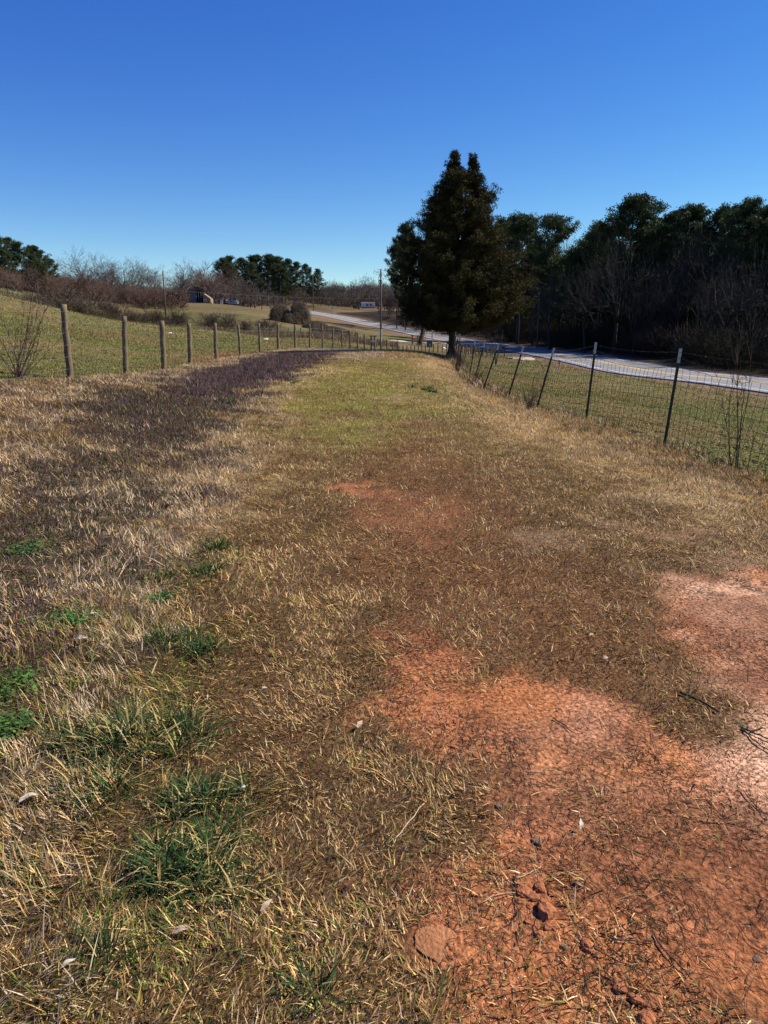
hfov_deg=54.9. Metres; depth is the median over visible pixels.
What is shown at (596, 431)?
grass tuft
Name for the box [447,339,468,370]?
dry weed clump
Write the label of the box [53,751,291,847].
grass tuft
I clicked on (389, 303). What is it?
roadside brush
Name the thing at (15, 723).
clover patch
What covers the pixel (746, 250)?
pine tree
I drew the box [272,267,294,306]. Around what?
pine tree
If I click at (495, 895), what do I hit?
stick
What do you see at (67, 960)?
dry leaf
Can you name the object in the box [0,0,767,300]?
sky
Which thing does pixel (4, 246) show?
pine tree
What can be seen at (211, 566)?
grass tuft
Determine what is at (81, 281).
bare tree
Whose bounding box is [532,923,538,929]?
clay clod
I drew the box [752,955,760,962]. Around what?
pebble
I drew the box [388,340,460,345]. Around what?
driveway
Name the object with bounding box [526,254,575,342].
pine tree
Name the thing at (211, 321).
bare bush
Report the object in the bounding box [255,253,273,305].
pine tree
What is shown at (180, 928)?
dry leaf
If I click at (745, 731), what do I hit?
stick
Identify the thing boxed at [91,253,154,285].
bare tree
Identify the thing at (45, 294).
bare bush
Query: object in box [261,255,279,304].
pine tree
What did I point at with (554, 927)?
clay clod
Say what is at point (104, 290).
bare tree
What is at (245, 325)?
bare bush
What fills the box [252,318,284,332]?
bare bush
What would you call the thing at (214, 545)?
grass tuft
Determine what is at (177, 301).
hillside underbrush
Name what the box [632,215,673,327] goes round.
pine tree
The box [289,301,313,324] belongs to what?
vine covered bush
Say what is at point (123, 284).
hillside thicket
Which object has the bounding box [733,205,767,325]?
pine tree
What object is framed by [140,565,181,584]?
grass tuft
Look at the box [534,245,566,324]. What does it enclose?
pine tree
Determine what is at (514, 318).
pine tree
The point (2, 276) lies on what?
bare tree
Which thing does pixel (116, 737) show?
grass tuft
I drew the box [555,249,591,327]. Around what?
pine tree
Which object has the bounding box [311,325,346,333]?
vine covered bush
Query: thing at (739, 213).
pine tree
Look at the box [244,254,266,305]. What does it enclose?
pine tree
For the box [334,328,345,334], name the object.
bare bush
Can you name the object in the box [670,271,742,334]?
bare tree
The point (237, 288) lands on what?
bare tree
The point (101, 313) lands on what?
bare bush
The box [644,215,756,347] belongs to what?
bare tree
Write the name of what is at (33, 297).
bare bush
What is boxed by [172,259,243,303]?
bare tree
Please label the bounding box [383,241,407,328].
pine tree
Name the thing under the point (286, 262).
pine tree
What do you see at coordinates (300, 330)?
pasture cross fence
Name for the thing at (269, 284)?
bare tree
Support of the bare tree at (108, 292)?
on the ground at (484, 724)
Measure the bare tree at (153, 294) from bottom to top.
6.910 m
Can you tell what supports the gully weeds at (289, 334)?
on the ground at (484, 724)
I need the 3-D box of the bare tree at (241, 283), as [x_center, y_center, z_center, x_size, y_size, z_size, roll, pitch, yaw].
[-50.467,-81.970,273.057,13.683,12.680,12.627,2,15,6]
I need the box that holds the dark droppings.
[1,315,767,471]
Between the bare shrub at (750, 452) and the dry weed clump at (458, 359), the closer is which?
the bare shrub at (750, 452)
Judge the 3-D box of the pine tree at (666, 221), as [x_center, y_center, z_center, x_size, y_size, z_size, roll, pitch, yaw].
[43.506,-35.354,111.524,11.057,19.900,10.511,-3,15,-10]
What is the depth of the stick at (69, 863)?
2.26 m
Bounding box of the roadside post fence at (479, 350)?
[464,346,494,355]
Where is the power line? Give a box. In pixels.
[169,290,340,298]
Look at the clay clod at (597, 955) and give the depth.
1.93 m
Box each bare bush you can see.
[11,287,63,307]
[19,290,43,302]
[34,295,79,311]
[40,285,107,307]
[53,291,113,315]
[54,297,93,313]
[73,297,117,316]
[83,307,115,318]
[91,301,138,320]
[108,306,143,322]
[120,308,153,322]
[133,307,170,324]
[152,308,193,325]
[164,313,192,324]
[190,312,223,327]
[204,310,239,329]
[227,318,256,330]
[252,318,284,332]
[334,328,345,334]
[344,330,359,335]
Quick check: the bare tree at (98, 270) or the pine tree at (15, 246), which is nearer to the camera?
the pine tree at (15, 246)
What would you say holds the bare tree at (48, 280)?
on the ground at (484, 724)
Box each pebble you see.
[531,837,541,844]
[560,943,568,950]
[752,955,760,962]
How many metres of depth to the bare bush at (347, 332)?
108.79 m
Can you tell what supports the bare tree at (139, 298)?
on the ground at (484, 724)
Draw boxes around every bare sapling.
[492,332,502,364]
[707,313,762,468]
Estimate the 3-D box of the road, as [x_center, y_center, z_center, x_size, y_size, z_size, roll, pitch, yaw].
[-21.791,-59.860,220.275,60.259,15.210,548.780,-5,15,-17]
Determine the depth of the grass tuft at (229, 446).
9.15 m
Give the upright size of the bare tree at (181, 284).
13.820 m
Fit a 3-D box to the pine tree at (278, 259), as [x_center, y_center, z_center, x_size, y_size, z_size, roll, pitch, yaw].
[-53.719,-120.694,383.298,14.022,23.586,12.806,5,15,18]
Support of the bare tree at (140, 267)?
on the ground at (484, 724)
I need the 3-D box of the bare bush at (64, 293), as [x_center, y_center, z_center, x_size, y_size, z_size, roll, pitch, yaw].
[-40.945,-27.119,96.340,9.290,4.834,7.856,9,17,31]
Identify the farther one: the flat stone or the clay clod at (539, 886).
the clay clod at (539, 886)
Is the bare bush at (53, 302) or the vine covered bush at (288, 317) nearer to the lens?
the bare bush at (53, 302)
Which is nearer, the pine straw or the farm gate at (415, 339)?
the pine straw
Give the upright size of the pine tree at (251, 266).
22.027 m
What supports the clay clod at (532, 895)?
on the ground at (484, 724)
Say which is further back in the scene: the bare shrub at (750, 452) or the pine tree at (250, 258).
the pine tree at (250, 258)
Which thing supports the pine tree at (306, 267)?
on the ground at (484, 724)
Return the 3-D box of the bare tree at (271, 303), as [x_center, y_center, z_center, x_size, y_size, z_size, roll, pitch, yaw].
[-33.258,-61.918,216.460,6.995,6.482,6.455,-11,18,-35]
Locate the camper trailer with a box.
[228,300,238,304]
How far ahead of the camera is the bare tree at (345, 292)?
392.81 m
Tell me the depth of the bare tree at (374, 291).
374.62 m
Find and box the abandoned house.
[189,288,220,303]
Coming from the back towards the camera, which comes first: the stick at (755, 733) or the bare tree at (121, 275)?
the bare tree at (121, 275)
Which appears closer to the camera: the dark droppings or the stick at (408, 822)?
the stick at (408, 822)
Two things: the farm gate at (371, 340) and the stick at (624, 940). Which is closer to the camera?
the stick at (624, 940)
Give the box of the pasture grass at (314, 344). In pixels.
[0,293,767,477]
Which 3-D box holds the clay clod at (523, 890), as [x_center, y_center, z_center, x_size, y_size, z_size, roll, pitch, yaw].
[0.407,1.098,2.141,0.050,0.021,0.038,-6,10,-11]
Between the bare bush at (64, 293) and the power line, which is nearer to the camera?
the bare bush at (64, 293)
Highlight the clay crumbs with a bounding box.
[337,564,767,1023]
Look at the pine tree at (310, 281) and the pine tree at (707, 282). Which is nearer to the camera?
the pine tree at (707, 282)
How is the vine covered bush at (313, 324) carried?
on the ground at (484, 724)
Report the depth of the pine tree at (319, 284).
353.41 m
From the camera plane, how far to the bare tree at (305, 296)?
362.81 m
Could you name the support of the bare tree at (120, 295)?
on the ground at (484, 724)
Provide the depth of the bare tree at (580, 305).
104.42 m
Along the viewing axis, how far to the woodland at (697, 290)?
90.50 m
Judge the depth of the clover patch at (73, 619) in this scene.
3.94 m
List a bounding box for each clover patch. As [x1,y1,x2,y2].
[0,648,55,707]
[0,701,46,740]
[1,536,63,561]
[19,600,114,635]
[137,589,189,605]
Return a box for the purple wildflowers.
[0,351,349,856]
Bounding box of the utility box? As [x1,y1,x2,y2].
[426,340,432,346]
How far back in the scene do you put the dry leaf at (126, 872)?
2.19 m
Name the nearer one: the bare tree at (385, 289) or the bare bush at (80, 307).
the bare bush at (80, 307)
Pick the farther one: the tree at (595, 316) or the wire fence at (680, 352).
the tree at (595, 316)
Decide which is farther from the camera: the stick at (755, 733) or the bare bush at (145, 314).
the bare bush at (145, 314)
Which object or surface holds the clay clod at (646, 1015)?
on the ground at (484, 724)
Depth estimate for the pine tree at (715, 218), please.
102.63 m
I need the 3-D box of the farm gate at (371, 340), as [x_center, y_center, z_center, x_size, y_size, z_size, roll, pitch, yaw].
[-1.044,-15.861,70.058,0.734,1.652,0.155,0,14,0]
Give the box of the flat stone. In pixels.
[415,926,457,961]
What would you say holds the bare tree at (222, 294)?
on the ground at (484, 724)
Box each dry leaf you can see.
[17,792,38,804]
[60,958,75,968]
[74,634,85,638]
[122,868,134,879]
[172,925,188,933]
[260,899,271,913]
[347,879,354,888]
[357,720,362,727]
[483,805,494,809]
[579,818,583,829]
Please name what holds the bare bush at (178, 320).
on the ground at (484, 724)
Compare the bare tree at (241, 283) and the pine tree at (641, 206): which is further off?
the bare tree at (241, 283)
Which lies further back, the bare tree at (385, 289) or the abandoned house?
the bare tree at (385, 289)
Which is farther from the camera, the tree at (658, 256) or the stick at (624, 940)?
the tree at (658, 256)
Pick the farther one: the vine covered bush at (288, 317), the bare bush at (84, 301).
the vine covered bush at (288, 317)
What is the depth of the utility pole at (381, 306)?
89.56 m
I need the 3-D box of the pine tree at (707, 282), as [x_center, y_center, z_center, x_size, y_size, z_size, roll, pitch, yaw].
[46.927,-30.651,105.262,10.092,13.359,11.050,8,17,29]
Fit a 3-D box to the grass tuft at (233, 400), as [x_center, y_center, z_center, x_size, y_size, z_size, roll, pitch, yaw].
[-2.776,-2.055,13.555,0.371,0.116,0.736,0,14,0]
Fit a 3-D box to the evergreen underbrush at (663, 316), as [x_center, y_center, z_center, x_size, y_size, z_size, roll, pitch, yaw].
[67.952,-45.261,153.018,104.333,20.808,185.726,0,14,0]
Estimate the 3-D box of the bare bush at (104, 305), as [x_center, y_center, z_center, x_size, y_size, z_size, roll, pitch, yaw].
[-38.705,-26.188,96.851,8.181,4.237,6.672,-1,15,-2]
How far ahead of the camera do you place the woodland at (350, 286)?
404.14 m
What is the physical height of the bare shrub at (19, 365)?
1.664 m
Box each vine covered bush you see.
[268,304,290,320]
[280,313,298,322]
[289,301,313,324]
[301,317,326,327]
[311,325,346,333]
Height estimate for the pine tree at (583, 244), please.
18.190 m
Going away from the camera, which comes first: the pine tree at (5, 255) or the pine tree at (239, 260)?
the pine tree at (5, 255)
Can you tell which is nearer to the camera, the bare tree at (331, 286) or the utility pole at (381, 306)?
the utility pole at (381, 306)
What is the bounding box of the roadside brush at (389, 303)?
[373,290,420,321]
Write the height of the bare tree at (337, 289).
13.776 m
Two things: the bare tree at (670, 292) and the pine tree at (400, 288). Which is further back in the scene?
the pine tree at (400, 288)
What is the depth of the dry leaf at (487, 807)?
2.49 m
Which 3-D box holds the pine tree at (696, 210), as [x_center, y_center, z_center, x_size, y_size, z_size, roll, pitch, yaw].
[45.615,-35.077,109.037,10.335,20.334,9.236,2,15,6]
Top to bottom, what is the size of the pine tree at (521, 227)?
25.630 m
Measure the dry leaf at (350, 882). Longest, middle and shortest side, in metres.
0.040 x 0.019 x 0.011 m
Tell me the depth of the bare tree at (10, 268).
132.33 m
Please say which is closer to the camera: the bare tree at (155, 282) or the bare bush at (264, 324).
the bare bush at (264, 324)
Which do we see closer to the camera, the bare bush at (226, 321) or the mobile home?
the bare bush at (226, 321)
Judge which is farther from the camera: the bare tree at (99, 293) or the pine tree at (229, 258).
the pine tree at (229, 258)
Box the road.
[244,305,767,393]
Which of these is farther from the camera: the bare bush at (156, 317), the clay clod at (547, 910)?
the bare bush at (156, 317)
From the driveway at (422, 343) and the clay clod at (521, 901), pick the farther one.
the driveway at (422, 343)
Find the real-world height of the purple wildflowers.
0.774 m
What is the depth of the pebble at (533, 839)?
2.36 m
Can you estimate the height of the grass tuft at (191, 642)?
0.133 m
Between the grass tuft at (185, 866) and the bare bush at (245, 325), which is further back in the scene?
the bare bush at (245, 325)
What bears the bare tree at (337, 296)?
on the ground at (484, 724)
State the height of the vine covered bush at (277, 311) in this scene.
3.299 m
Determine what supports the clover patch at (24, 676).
on the ground at (484, 724)
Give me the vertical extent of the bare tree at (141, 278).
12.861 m
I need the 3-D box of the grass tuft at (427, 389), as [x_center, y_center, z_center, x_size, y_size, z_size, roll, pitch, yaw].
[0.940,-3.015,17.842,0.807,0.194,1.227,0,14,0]
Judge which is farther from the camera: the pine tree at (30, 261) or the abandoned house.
the abandoned house
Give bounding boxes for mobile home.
[361,302,374,307]
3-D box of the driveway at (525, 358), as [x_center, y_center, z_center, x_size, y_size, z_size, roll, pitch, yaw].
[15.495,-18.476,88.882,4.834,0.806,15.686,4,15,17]
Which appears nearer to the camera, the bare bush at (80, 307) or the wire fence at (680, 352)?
the wire fence at (680, 352)
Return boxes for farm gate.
[369,336,376,348]
[411,335,418,345]
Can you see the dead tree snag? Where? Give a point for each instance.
(421, 335)
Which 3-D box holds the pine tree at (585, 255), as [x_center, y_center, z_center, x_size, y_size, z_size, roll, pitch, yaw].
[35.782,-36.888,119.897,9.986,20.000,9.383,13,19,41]
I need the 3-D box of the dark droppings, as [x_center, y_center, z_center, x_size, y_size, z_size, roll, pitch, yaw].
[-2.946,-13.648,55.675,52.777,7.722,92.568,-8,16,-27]
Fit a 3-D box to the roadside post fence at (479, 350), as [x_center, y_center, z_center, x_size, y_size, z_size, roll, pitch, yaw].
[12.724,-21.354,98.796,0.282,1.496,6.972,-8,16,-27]
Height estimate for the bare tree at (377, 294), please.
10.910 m
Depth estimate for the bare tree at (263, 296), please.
220.42 m
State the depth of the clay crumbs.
2.48 m
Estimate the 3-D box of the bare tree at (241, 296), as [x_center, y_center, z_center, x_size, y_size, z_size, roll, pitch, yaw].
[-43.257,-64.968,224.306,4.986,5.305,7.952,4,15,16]
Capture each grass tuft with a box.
[15,685,253,817]
[23,898,165,1003]
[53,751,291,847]
[87,803,290,930]
[135,620,242,672]
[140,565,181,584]
[184,558,234,582]
[189,534,237,553]
[217,439,242,449]
[222,397,237,404]
[257,944,368,1023]
[406,382,438,392]
[579,424,603,433]
[688,452,725,467]
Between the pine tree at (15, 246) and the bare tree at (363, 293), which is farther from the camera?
the bare tree at (363, 293)
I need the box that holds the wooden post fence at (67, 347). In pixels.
[1,304,492,377]
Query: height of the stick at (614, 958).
0.006 m
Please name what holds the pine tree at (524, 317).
on the ground at (484, 724)
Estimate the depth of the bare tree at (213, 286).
297.35 m
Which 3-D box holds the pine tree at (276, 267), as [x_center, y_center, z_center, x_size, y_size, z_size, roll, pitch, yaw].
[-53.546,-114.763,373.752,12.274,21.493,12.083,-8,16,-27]
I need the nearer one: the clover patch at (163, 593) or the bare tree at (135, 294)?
the clover patch at (163, 593)
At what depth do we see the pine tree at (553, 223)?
130.19 m
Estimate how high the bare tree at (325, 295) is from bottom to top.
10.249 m
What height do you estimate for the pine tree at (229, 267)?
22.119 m
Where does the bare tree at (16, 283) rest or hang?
on the ground at (484, 724)
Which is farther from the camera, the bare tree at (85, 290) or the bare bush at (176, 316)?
the bare tree at (85, 290)
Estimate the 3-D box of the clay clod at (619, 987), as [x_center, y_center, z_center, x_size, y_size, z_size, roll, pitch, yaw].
[0.584,1.178,1.831,0.037,0.016,0.027,-1,16,12]
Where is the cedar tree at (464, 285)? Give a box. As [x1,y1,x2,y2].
[373,150,538,356]
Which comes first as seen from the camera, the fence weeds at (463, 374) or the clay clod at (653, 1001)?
the clay clod at (653, 1001)
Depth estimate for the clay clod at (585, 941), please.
1.96 m
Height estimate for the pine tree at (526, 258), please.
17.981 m
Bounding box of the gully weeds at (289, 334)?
[0,289,399,349]
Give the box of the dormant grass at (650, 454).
[0,318,767,1023]
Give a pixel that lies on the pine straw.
(627, 966)
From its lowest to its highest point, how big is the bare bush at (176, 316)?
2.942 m
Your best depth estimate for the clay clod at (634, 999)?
1.80 m
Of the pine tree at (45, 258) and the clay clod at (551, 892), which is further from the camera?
the pine tree at (45, 258)
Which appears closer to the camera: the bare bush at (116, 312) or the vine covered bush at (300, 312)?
the bare bush at (116, 312)
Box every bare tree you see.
[0,263,14,288]
[0,266,30,290]
[1,272,23,292]
[10,263,47,294]
[32,268,68,291]
[49,279,71,295]
[50,244,123,286]
[51,272,80,291]
[67,268,110,298]
[71,252,124,284]
[75,276,95,298]
[87,278,121,303]
[87,282,116,303]
[89,279,112,303]
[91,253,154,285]
[99,255,159,286]
[105,282,140,306]
[115,282,152,307]
[122,282,147,308]
[124,264,165,288]
[127,266,173,289]
[141,280,167,308]
[151,283,192,306]
[166,256,209,302]
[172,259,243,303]
[179,264,234,299]
[205,270,237,300]
[209,277,240,303]
[219,282,243,304]
[225,275,246,305]
[228,275,263,306]
[234,289,246,306]
[241,272,275,307]
[243,288,259,307]
[249,287,269,309]
[263,292,276,311]
[301,291,314,304]
[314,290,330,305]
[316,277,338,302]
[321,285,340,306]
[323,283,348,297]
[327,290,347,306]
[331,283,358,300]
[334,281,354,306]
[337,287,358,307]
[346,271,379,308]
[359,278,378,301]
[368,283,388,300]
[370,287,384,307]
[373,283,390,306]
[534,230,579,329]
[551,261,616,352]
[573,222,697,354]
[618,247,701,354]
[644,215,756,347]
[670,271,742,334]
[694,250,767,331]
[718,267,767,336]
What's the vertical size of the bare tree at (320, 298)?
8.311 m
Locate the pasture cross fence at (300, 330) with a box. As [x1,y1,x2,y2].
[249,327,355,335]
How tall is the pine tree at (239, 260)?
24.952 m
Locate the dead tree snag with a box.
[415,325,426,345]
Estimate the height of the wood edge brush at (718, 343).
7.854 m
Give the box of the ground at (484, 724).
[0,288,767,1023]
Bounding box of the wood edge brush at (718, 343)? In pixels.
[445,312,767,371]
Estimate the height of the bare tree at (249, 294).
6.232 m
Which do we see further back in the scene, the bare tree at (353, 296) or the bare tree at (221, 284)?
the bare tree at (353, 296)
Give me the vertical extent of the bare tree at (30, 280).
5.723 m
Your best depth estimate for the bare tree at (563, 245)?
149.92 m
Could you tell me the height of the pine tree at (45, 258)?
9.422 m
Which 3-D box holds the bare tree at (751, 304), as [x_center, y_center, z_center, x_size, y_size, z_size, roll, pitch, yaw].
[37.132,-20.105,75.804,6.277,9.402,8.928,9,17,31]
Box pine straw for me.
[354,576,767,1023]
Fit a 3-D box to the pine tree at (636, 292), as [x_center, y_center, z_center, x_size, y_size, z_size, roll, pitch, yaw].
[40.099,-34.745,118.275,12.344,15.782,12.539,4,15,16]
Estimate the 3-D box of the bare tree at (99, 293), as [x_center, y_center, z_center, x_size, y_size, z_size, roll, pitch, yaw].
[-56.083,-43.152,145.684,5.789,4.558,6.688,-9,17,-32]
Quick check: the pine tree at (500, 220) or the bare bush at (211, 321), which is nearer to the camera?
the bare bush at (211, 321)
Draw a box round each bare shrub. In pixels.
[0,288,84,378]
[723,422,767,475]
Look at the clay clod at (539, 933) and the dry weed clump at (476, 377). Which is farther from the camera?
the dry weed clump at (476, 377)
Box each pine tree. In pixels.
[0,235,16,270]
[0,236,26,289]
[0,249,16,288]
[7,241,34,290]
[20,254,40,292]
[24,244,48,292]
[35,250,58,294]
[42,258,61,293]
[210,257,231,301]
[220,263,238,298]
[221,255,240,291]
[232,257,247,304]
[241,261,265,294]
[242,254,263,304]
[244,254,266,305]
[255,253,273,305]
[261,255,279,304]
[264,263,289,303]
[266,255,293,301]
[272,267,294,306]
[279,258,295,300]
[287,261,302,301]
[296,263,312,302]
[304,276,315,296]
[309,268,327,304]
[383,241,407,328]
[391,220,416,326]
[395,249,415,329]
[489,216,526,339]
[500,210,558,343]
[502,263,534,341]
[515,248,548,344]
[516,269,554,342]
[517,212,582,345]
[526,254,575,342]
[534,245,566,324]
[554,236,628,337]
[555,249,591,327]
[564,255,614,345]
[571,220,629,332]
[581,191,670,327]
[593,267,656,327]
[600,247,663,327]
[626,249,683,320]
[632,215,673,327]
[638,207,709,324]
[663,200,724,335]
[684,255,726,320]
[689,201,750,286]
[709,195,767,323]
[711,241,767,322]
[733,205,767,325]
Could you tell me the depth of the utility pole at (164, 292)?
134.20 m
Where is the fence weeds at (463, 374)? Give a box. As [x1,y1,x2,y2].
[446,354,767,481]
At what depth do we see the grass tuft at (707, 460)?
9.60 m
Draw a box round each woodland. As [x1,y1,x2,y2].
[165,276,418,305]
[421,240,767,349]
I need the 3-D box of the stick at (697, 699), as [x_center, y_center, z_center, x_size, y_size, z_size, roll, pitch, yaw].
[1.362,0.815,3.185,0.024,0.013,0.195,-9,17,-31]
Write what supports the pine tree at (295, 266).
on the ground at (484, 724)
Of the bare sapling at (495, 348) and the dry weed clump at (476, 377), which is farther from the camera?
the bare sapling at (495, 348)
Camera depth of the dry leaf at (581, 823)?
2.40 m
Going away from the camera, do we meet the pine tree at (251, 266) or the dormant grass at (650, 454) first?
the dormant grass at (650, 454)
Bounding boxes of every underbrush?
[0,277,191,309]
[179,290,393,306]
[495,281,767,333]
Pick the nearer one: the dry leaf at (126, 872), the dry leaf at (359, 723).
the dry leaf at (126, 872)
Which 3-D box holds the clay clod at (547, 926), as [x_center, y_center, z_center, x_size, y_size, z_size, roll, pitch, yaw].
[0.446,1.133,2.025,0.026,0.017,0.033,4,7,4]
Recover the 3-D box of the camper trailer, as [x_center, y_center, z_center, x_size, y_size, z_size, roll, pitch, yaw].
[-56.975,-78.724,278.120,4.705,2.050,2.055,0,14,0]
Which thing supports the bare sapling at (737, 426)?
on the ground at (484, 724)
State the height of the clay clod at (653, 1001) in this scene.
0.030 m
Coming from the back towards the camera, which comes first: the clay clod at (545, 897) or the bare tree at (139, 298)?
the bare tree at (139, 298)
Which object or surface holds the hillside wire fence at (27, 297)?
on the ground at (484, 724)
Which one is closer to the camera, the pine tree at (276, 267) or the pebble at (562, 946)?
the pebble at (562, 946)
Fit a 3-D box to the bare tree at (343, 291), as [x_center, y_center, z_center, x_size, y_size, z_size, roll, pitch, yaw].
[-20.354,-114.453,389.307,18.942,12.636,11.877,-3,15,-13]
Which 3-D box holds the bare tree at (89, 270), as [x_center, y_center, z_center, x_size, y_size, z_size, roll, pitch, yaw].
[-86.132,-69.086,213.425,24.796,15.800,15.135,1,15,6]
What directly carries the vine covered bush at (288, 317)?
on the ground at (484, 724)
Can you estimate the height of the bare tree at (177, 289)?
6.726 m
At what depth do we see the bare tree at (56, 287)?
135.28 m
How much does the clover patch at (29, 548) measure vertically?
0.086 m
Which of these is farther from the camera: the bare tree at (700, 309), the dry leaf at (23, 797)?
the bare tree at (700, 309)
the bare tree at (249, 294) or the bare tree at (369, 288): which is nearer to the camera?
the bare tree at (249, 294)
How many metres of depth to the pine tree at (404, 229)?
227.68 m
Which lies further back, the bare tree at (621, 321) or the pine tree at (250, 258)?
the pine tree at (250, 258)
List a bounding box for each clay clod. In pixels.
[514,879,521,887]
[516,885,531,896]
[516,898,525,904]
[524,918,530,924]
[527,891,539,901]
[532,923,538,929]
[533,929,543,939]
[534,880,545,893]
[537,899,556,921]
[540,895,549,902]
[542,921,551,930]
[548,889,554,895]
[551,923,557,930]
[581,937,593,952]
[592,950,603,958]
[612,983,627,992]
[628,993,643,1004]
[634,1008,655,1023]
[641,992,662,1010]
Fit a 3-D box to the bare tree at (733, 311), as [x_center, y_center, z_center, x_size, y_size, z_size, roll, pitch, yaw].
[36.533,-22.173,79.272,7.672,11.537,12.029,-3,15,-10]
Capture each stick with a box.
[43,857,92,867]
[392,803,424,845]
[481,892,514,902]
[514,873,521,921]
[593,946,644,970]
[600,932,653,942]
[653,933,689,976]
[679,691,719,711]
[741,726,767,738]
[742,728,767,749]
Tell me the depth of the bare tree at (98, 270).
222.24 m
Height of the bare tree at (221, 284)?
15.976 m
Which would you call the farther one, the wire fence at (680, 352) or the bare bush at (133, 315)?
the bare bush at (133, 315)
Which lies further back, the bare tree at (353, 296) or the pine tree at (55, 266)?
the bare tree at (353, 296)
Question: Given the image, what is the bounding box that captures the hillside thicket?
[3,267,183,306]
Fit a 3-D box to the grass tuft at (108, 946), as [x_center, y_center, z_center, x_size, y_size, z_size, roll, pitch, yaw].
[-0.750,1.103,1.916,0.379,0.125,0.312,0,14,0]
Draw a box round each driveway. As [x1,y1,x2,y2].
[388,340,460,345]
[508,357,534,359]
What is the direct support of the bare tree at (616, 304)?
on the ground at (484, 724)
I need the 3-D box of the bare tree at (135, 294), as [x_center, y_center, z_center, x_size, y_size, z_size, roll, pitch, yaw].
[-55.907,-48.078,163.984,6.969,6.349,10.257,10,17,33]
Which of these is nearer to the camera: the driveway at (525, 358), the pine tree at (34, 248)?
the driveway at (525, 358)
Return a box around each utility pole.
[162,270,166,316]
[380,269,381,346]
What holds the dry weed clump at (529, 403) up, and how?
on the ground at (484, 724)
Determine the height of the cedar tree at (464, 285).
10.002 m
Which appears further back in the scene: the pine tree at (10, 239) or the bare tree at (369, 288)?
the bare tree at (369, 288)
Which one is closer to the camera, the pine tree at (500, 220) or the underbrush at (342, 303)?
the pine tree at (500, 220)
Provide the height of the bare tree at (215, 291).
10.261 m
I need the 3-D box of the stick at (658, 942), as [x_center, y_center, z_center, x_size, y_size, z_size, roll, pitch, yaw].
[0.748,1.157,1.933,0.011,0.008,0.140,-5,15,-18]
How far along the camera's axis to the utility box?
112.79 m
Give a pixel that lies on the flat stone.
(431, 941)
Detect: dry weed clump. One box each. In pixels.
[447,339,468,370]
[470,359,490,384]
[520,377,543,409]
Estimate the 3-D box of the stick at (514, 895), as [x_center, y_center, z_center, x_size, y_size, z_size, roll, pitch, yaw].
[0.379,1.101,2.115,0.016,0.008,0.182,1,15,5]
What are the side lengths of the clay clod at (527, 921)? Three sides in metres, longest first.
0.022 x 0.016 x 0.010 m
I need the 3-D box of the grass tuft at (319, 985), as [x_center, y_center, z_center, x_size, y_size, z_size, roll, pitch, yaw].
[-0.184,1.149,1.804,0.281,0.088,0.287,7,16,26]
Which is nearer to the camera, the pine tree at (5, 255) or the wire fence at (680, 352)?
the wire fence at (680, 352)
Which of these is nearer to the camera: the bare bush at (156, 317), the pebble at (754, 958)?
the pebble at (754, 958)
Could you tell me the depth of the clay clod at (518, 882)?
2.17 m
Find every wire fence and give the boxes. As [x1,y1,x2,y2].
[8,290,57,307]
[453,332,767,477]
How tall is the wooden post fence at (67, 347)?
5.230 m
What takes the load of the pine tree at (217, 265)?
on the ground at (484, 724)
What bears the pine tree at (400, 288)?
on the ground at (484, 724)
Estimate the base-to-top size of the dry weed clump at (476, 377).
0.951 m
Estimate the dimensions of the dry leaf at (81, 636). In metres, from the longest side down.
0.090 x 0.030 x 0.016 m
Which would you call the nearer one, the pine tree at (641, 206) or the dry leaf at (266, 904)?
the dry leaf at (266, 904)
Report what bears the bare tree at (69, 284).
on the ground at (484, 724)
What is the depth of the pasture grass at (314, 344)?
30.81 m

